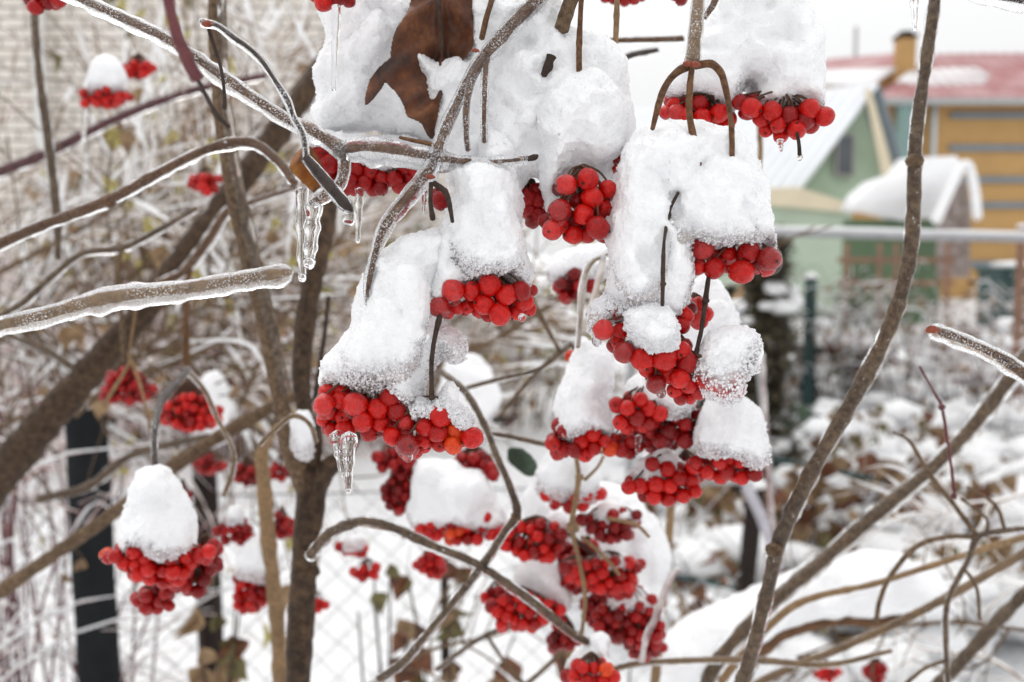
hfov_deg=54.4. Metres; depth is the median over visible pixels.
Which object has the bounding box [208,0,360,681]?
viburnum shrub
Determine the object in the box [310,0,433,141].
snow mass
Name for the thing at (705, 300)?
berry stalk
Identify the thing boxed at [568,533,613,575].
twig
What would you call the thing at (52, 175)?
branch
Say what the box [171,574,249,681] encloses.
dead vine
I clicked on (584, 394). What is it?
snow mass
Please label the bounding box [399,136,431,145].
twig
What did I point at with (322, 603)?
berry cluster
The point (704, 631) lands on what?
snow
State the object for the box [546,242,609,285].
snow mass
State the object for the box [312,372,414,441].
berry cluster
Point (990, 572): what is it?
branch
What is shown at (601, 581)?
berry cluster
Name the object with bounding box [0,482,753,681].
wire fence
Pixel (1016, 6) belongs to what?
branch
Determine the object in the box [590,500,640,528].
snow mass
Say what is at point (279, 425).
twig
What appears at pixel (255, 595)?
berry cluster
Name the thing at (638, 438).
icicle
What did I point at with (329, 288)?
garden bush
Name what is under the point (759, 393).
garden stick
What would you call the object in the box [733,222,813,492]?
evergreen shrub
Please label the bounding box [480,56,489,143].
berry stalk
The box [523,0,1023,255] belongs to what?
sky
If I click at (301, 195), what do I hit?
icicle
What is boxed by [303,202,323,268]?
icicle
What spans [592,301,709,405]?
berry cluster
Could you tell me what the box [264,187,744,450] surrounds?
branch
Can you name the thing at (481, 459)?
berry cluster
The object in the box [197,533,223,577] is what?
berry cluster
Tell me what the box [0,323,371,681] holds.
raspberry canes
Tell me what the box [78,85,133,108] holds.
berry cluster
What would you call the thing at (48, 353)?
branch
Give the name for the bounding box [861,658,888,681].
berry cluster
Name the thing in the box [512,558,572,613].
snow mass
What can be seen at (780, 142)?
icicle
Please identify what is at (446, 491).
snow mass
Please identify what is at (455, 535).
berry cluster
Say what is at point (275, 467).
berry cluster
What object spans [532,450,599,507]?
snow mass
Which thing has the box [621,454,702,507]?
berry cluster
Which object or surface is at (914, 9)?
icicle
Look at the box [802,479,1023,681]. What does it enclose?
branch
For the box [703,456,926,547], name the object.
dead vine
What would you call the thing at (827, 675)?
berry cluster
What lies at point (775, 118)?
berry cluster
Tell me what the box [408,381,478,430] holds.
snow mass
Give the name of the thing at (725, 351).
snow mass
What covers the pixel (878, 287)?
garden bush
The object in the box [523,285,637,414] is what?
garden bush
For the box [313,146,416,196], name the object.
berry cluster
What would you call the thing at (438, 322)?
berry stalk
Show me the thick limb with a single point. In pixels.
(30, 438)
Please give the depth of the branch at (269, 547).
0.85 m
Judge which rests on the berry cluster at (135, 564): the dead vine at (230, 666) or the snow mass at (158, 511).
the snow mass at (158, 511)
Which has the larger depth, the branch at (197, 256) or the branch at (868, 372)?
the branch at (197, 256)
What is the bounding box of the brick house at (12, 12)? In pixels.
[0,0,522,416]
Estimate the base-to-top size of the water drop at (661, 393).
0.004 m
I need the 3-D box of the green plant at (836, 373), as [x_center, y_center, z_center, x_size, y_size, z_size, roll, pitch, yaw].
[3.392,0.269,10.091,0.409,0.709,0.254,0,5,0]
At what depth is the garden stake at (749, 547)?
3.19 m
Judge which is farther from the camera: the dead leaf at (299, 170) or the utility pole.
the utility pole
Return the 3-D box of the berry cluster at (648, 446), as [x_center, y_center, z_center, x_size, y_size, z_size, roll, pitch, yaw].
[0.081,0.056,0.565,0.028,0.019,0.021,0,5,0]
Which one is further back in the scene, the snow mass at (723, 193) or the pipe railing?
the pipe railing
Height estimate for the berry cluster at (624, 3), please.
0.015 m
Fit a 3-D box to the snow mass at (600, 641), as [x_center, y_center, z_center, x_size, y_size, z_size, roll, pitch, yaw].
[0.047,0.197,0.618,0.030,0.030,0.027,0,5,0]
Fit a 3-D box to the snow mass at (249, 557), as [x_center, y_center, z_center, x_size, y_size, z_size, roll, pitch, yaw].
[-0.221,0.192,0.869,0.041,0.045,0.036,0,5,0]
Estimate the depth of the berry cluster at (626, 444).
0.55 m
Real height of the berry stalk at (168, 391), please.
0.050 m
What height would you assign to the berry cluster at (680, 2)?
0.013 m
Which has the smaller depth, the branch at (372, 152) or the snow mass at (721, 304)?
the branch at (372, 152)
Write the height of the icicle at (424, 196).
0.011 m
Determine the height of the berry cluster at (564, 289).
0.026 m
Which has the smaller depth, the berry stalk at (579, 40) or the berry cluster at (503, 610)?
the berry stalk at (579, 40)
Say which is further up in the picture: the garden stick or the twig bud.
the twig bud
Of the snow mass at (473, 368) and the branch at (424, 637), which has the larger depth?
the snow mass at (473, 368)
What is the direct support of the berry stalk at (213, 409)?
attached to the berry stalk at (168, 391)
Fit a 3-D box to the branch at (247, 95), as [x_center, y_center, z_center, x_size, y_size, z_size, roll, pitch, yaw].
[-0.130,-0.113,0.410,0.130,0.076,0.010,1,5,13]
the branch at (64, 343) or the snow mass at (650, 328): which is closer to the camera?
the snow mass at (650, 328)
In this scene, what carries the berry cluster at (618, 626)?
attached to the snow mass at (543, 579)
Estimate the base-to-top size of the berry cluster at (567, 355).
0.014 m
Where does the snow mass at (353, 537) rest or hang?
on the berry cluster at (338, 547)
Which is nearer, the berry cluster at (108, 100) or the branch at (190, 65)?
the branch at (190, 65)
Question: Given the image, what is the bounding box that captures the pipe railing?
[625,226,1023,476]
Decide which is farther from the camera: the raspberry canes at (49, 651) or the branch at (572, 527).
the raspberry canes at (49, 651)
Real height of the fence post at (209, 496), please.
1.190 m
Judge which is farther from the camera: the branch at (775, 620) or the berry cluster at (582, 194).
the branch at (775, 620)
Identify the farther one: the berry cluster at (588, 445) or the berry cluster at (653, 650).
the berry cluster at (653, 650)
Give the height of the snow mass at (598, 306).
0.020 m
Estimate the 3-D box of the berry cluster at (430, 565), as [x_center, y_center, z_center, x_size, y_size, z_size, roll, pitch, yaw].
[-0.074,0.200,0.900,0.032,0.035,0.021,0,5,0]
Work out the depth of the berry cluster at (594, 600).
0.75 m
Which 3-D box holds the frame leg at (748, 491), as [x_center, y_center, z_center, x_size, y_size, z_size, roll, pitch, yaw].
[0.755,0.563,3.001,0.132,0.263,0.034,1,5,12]
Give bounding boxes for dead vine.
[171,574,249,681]
[357,561,408,681]
[391,561,522,681]
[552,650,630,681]
[671,554,732,626]
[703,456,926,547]
[778,443,1023,534]
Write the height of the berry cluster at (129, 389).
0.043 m
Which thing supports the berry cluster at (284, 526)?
hanging from the branch at (179, 461)
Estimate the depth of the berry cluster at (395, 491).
0.74 m
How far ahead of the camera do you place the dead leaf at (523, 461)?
0.75 m
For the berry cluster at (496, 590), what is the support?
attached to the snow mass at (543, 579)
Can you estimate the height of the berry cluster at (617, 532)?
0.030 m
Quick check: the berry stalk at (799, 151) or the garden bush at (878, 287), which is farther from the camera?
the garden bush at (878, 287)
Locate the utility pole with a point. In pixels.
(855, 51)
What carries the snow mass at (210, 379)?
attached to the branch at (160, 253)
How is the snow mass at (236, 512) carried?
on the berry cluster at (241, 535)
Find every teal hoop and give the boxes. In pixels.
[674,575,735,589]
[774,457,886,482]
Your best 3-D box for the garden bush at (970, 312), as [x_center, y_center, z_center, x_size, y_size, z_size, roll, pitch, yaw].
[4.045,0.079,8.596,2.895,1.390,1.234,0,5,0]
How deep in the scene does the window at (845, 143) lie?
24.90 m
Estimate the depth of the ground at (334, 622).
4.58 m
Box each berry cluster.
[23,0,66,14]
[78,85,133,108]
[98,359,157,406]
[98,542,216,581]
[122,52,156,80]
[129,584,175,615]
[132,564,193,588]
[160,378,223,432]
[168,556,216,598]
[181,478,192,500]
[187,166,222,196]
[191,449,227,475]
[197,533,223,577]
[211,515,254,545]
[232,568,266,614]
[233,456,256,486]
[269,454,289,481]
[273,506,293,539]
[311,0,355,11]
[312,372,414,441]
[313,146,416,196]
[316,591,329,613]
[334,532,368,558]
[349,557,380,582]
[371,444,416,472]
[380,458,413,516]
[383,395,483,460]
[412,550,446,579]
[414,512,504,545]
[430,261,537,325]
[433,187,448,210]
[454,447,499,481]
[480,581,505,603]
[484,585,566,633]
[496,515,567,563]
[521,178,545,228]
[538,163,615,243]
[540,487,607,513]
[544,417,617,462]
[546,614,581,653]
[552,267,594,304]
[556,541,573,562]
[558,554,588,595]
[559,550,645,597]
[559,651,620,681]
[562,535,603,559]
[564,344,574,361]
[575,505,641,544]
[579,593,607,627]
[591,585,665,650]
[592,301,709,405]
[601,0,644,6]
[608,385,668,434]
[610,430,648,459]
[612,154,620,173]
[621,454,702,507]
[628,626,667,661]
[632,439,678,453]
[635,404,701,448]
[659,92,736,125]
[672,0,687,5]
[678,449,703,487]
[685,447,763,484]
[690,233,781,283]
[690,292,713,329]
[696,354,744,397]
[731,91,834,142]
[812,660,842,681]
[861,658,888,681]
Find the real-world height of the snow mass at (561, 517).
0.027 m
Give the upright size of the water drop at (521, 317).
0.003 m
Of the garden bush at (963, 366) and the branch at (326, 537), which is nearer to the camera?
the branch at (326, 537)
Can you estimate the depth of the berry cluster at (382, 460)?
0.73 m
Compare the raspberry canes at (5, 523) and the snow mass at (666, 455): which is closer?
the snow mass at (666, 455)
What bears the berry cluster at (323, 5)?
attached to the snow mass at (367, 31)
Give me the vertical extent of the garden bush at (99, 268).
2.416 m
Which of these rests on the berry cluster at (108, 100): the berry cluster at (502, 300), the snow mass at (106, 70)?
the snow mass at (106, 70)
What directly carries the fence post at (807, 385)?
on the ground at (334, 622)
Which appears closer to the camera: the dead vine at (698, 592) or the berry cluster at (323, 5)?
the berry cluster at (323, 5)
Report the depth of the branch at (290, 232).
1.49 m
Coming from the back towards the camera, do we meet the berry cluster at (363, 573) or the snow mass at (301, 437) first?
the berry cluster at (363, 573)
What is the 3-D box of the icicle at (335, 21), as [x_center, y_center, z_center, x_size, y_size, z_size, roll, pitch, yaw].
[-0.074,-0.124,0.420,0.004,0.037,0.006,0,5,0]
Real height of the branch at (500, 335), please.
0.657 m
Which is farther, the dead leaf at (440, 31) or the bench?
the bench
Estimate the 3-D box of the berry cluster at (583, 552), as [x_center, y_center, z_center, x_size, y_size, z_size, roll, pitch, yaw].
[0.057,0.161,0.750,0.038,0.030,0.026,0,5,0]
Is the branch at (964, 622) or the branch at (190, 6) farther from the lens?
the branch at (190, 6)
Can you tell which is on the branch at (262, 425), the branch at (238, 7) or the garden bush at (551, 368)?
the branch at (238, 7)
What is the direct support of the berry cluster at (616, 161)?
attached to the snow mass at (562, 117)
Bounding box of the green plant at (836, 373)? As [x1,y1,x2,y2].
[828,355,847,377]
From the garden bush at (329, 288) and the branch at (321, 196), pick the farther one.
the garden bush at (329, 288)
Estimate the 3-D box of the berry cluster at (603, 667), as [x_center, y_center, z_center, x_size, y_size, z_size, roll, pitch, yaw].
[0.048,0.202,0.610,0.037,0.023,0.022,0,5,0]
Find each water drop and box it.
[341,210,356,225]
[402,455,412,462]
[518,313,525,321]
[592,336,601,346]
[656,387,665,398]
[796,154,802,160]
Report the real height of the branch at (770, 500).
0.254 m
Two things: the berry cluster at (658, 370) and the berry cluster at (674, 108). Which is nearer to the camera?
the berry cluster at (658, 370)
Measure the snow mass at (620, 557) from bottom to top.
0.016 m
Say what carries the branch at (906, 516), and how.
on the branch at (1004, 666)
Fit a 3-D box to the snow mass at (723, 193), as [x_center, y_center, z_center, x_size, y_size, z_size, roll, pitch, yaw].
[0.071,-0.048,0.402,0.072,0.084,0.061,0,5,0]
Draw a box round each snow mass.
[83,54,127,95]
[117,463,198,562]
[191,370,231,448]
[224,505,244,526]
[234,534,284,585]
[289,410,315,462]
[309,129,426,172]
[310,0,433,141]
[318,227,467,412]
[343,533,366,552]
[406,458,507,536]
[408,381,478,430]
[418,0,636,211]
[427,162,534,302]
[438,353,501,428]
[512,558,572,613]
[521,481,671,621]
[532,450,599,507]
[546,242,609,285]
[546,509,570,540]
[551,336,614,441]
[564,631,610,675]
[586,294,635,343]
[588,551,631,570]
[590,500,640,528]
[602,118,777,322]
[607,585,655,614]
[622,301,680,354]
[623,372,696,420]
[628,448,685,480]
[661,0,826,111]
[682,273,741,350]
[691,325,763,407]
[693,394,772,470]
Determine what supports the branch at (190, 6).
on the branch at (262, 425)
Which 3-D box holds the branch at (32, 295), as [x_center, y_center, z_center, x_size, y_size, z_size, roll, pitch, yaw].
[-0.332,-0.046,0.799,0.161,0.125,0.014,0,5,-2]
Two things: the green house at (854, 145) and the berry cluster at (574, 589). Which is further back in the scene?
the green house at (854, 145)
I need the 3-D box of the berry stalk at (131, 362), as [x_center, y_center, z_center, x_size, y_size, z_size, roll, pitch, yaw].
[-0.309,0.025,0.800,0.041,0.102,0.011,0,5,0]
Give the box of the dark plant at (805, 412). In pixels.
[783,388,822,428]
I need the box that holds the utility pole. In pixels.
[853,26,857,56]
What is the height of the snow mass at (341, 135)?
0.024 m
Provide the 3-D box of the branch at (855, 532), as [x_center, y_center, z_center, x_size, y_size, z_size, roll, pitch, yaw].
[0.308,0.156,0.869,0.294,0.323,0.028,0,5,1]
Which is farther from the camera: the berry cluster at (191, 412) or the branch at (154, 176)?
the berry cluster at (191, 412)
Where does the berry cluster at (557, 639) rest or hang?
attached to the snow mass at (543, 579)
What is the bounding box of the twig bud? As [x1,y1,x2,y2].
[528,154,538,160]
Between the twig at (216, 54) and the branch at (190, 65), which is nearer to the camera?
the branch at (190, 65)
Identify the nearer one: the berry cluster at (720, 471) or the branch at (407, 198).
the branch at (407, 198)
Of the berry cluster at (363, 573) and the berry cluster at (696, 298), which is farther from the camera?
the berry cluster at (363, 573)
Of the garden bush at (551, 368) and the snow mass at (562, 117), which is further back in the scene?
the garden bush at (551, 368)
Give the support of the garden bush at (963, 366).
on the ground at (334, 622)
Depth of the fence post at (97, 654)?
1.75 m
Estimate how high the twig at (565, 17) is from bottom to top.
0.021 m
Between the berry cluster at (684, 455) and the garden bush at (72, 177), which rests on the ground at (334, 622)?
the garden bush at (72, 177)
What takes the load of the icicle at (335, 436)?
hanging from the berry cluster at (344, 409)
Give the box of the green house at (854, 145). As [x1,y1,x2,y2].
[535,82,902,314]
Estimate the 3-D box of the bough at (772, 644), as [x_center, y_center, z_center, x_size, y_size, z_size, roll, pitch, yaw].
[0.318,0.311,0.992,0.220,0.101,0.033,0,5,0]
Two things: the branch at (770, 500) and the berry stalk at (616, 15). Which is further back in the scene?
the branch at (770, 500)
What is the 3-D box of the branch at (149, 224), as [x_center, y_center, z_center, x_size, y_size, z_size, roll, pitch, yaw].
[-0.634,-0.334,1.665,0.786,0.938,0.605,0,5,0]
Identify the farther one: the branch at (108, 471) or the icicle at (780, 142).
the branch at (108, 471)
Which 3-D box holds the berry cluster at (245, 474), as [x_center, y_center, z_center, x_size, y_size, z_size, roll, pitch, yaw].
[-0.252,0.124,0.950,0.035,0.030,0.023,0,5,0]
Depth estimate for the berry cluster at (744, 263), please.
0.39 m
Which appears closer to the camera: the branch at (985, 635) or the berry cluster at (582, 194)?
the berry cluster at (582, 194)
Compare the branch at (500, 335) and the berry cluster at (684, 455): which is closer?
the berry cluster at (684, 455)
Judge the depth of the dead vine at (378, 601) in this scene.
1.53 m
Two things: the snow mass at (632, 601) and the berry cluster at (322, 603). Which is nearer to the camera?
the snow mass at (632, 601)
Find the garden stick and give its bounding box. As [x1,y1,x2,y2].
[755,354,774,493]
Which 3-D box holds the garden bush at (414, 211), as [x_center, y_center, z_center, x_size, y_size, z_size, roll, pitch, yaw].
[-0.824,-0.161,8.192,3.358,1.943,1.148,0,5,0]
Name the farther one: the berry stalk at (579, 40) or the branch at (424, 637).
the branch at (424, 637)
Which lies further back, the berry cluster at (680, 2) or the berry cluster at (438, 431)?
the berry cluster at (680, 2)
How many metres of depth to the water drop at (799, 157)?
0.42 m
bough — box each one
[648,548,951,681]
[756,614,901,668]
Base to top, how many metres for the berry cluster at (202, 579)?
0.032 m
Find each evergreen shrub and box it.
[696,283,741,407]
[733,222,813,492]
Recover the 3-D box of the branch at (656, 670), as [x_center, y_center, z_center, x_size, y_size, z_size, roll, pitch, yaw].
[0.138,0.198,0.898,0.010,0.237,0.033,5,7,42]
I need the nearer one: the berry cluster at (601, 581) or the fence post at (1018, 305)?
the berry cluster at (601, 581)
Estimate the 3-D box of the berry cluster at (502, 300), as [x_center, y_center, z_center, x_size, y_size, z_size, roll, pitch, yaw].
[-0.012,-0.019,0.403,0.045,0.026,0.024,0,5,0]
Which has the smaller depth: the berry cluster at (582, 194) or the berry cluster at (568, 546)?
the berry cluster at (582, 194)
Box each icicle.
[79,108,87,139]
[295,186,308,281]
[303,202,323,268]
[329,430,344,477]
[331,4,340,90]
[340,431,357,493]
[355,187,364,242]
[421,188,427,214]
[634,434,641,454]
[776,138,783,151]
[910,0,918,30]
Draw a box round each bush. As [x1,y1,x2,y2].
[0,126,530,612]
[0,144,311,469]
[0,251,179,441]
[2,138,282,447]
[54,38,353,459]
[65,95,381,464]
[128,83,427,448]
[192,206,604,440]
[319,263,652,431]
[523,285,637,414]
[747,242,1014,420]
[797,256,962,361]
[813,278,1023,410]
[912,307,1023,430]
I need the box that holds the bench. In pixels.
[793,334,871,410]
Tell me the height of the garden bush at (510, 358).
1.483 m
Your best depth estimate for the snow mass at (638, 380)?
0.53 m
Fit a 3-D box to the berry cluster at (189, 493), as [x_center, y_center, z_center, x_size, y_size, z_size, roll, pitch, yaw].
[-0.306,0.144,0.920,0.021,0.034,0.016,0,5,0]
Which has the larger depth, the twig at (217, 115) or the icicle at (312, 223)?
the icicle at (312, 223)
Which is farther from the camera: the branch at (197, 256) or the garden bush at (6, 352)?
the garden bush at (6, 352)
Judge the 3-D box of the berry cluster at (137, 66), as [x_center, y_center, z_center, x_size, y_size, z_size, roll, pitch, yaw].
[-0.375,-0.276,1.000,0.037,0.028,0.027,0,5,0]
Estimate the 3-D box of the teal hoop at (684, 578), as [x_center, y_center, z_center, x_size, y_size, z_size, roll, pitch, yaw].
[0.683,0.860,3.569,0.282,0.036,0.062,2,5,22]
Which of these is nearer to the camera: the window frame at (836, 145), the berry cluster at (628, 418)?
the berry cluster at (628, 418)
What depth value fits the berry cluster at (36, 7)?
0.55 m
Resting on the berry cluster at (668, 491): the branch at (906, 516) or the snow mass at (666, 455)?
the snow mass at (666, 455)
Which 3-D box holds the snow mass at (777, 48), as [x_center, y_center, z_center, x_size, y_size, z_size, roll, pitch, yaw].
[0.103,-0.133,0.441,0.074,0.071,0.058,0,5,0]
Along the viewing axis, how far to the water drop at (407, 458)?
0.39 m
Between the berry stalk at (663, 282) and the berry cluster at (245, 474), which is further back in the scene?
the berry cluster at (245, 474)
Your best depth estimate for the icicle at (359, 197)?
0.44 m
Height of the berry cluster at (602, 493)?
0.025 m
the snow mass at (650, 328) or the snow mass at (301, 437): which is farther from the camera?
the snow mass at (301, 437)
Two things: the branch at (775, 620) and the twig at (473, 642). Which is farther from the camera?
the twig at (473, 642)
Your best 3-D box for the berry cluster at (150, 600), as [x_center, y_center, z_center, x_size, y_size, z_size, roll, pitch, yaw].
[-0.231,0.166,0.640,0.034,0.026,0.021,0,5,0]
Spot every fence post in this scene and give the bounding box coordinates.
[64,389,121,681]
[191,434,223,673]
[801,273,817,423]
[1009,224,1023,398]
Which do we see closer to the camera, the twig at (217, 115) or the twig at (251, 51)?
the twig at (217, 115)
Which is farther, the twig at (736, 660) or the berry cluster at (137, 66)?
the berry cluster at (137, 66)
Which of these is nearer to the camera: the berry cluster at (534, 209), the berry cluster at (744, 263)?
the berry cluster at (744, 263)
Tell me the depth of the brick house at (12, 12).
8.93 m
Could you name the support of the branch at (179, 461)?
attached to the raspberry canes at (49, 651)
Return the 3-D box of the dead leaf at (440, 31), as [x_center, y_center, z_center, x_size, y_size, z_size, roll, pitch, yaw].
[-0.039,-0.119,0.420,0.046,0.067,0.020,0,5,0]
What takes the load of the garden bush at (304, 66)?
on the ground at (334, 622)
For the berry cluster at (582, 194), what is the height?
0.033 m
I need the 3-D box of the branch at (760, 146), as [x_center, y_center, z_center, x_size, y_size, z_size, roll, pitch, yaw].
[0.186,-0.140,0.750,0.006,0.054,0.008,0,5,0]
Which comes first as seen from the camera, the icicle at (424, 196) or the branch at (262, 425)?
the icicle at (424, 196)
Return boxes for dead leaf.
[289,146,323,192]
[365,0,472,138]
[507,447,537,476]
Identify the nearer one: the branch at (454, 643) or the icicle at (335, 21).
the icicle at (335, 21)
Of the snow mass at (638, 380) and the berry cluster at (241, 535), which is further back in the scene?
the berry cluster at (241, 535)
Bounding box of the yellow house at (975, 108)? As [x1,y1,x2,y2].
[825,31,1023,297]
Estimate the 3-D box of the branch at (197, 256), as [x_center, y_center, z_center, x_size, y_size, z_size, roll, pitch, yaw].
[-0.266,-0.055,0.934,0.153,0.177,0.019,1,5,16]
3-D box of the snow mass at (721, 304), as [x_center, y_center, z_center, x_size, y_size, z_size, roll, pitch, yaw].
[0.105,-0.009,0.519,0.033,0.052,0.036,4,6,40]
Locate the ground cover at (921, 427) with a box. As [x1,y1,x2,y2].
[572,318,1023,681]
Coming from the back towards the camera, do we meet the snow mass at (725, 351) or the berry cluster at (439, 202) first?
the berry cluster at (439, 202)
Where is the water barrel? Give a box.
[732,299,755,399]
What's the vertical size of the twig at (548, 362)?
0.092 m
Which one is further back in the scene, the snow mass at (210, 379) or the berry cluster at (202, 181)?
the snow mass at (210, 379)
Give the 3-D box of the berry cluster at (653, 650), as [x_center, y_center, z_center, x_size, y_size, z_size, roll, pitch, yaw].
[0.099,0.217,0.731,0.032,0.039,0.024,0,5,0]
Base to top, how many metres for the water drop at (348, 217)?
0.006 m
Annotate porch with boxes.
[837,156,981,333]
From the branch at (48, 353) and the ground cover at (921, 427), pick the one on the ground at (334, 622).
the ground cover at (921, 427)
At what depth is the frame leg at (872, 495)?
4.29 m
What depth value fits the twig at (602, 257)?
0.55 m
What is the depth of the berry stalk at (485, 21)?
0.41 m
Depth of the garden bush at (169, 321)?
7.13 m
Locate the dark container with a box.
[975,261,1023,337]
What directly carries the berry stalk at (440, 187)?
attached to the branch at (407, 198)
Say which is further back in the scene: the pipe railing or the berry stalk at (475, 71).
the pipe railing
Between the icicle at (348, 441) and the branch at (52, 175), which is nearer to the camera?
the icicle at (348, 441)
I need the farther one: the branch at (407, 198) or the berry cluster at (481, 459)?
the berry cluster at (481, 459)
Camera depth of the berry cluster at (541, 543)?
0.69 m
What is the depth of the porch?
20.00 m
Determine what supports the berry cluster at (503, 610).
attached to the snow mass at (543, 579)
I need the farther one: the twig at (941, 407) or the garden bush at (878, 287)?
the garden bush at (878, 287)
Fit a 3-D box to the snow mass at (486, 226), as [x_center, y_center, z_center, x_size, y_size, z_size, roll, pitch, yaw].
[-0.013,-0.043,0.407,0.046,0.062,0.046,0,5,0]
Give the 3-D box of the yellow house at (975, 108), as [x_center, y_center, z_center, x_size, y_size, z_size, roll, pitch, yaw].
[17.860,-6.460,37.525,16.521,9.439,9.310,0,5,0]
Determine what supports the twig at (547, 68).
on the snow mass at (562, 117)
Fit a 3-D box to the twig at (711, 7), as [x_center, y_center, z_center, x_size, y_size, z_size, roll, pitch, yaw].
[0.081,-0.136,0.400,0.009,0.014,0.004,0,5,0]
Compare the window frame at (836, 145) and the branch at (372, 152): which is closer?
the branch at (372, 152)
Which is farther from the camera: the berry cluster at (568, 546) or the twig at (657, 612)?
the berry cluster at (568, 546)
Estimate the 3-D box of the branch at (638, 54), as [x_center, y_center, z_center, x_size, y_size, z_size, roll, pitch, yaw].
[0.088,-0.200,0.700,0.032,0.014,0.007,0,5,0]
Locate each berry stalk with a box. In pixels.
[103,310,150,435]
[150,366,190,465]
[188,371,236,496]
[428,181,453,222]
[428,315,442,399]
[462,53,487,151]
[479,0,493,39]
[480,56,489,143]
[576,0,583,71]
[613,0,619,43]
[660,192,679,306]
[692,276,710,354]
[795,132,801,153]
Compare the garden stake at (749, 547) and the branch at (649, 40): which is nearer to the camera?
the branch at (649, 40)
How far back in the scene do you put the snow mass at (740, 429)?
0.52 m
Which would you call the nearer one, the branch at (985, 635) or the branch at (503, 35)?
the branch at (503, 35)
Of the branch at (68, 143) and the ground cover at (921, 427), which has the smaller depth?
the branch at (68, 143)
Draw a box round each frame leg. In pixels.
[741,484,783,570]
[858,482,886,516]
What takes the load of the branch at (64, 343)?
attached to the raspberry canes at (49, 651)
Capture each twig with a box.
[196,80,229,127]
[198,18,309,157]
[207,29,226,109]
[257,413,317,446]
[301,154,353,210]
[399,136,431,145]
[435,618,579,681]
[465,296,573,417]
[480,429,616,456]
[541,54,555,76]
[555,0,578,33]
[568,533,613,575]
[575,249,608,348]
[613,648,892,670]
[638,567,678,664]
[704,0,720,19]
[874,432,1023,681]
[919,366,956,499]
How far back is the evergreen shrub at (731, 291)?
7.89 m
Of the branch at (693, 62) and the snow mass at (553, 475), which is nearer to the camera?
the branch at (693, 62)
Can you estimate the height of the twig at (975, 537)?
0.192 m
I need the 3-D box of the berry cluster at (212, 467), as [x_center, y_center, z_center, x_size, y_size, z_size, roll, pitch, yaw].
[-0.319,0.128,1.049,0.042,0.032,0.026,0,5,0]
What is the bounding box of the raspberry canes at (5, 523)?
[0,92,242,681]
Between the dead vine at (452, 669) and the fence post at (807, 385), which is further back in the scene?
the fence post at (807, 385)
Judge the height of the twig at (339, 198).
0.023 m
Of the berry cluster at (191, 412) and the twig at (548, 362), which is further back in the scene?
the berry cluster at (191, 412)
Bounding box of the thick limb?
[0,56,317,508]
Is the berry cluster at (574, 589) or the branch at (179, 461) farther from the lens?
the branch at (179, 461)
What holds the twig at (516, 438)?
attached to the snow mass at (553, 475)
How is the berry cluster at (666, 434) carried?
on the snow mass at (666, 455)
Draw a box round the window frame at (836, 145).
[834,134,854,175]
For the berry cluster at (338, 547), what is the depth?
0.91 m
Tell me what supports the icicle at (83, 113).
hanging from the berry cluster at (108, 100)
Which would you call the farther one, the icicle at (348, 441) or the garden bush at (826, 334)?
the garden bush at (826, 334)
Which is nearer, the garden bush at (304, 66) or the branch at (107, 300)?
the branch at (107, 300)
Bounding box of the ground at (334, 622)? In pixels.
[0,256,1023,681]
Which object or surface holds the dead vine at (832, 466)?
on the ground cover at (921, 427)
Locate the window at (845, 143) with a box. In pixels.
[837,136,852,173]
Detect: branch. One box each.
[0,0,329,343]
[0,0,354,383]
[0,0,396,246]
[0,0,399,605]
[0,0,422,353]
[0,53,438,557]
[0,72,266,178]
[0,136,297,251]
[0,205,198,360]
[0,263,293,337]
[0,390,294,599]
[3,51,372,648]
[3,334,72,370]
[30,13,63,260]
[36,433,209,503]
[61,0,342,158]
[80,0,598,438]
[155,186,296,367]
[163,0,202,81]
[254,412,295,681]
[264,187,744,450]
[304,515,590,646]
[308,153,350,204]
[339,136,528,172]
[363,51,486,305]
[372,544,579,681]
[376,370,521,681]
[404,178,832,446]
[472,0,547,59]
[566,455,649,634]
[610,35,684,44]
[625,47,658,61]
[650,0,734,165]
[650,450,674,681]
[668,493,1023,681]
[698,342,1023,681]
[717,534,1023,681]
[733,0,940,681]
[752,548,1023,681]
[757,127,762,162]
[760,353,780,575]
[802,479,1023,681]
[825,441,1023,681]
[925,323,1023,385]
[931,586,1023,681]
[968,0,1023,12]
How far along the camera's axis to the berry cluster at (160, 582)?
0.60 m
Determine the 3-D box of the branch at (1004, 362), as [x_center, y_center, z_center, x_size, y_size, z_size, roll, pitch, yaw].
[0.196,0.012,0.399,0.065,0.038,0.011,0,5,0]
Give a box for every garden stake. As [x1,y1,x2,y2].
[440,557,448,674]
[735,480,765,592]
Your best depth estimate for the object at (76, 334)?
1.89 m
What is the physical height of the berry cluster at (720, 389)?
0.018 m

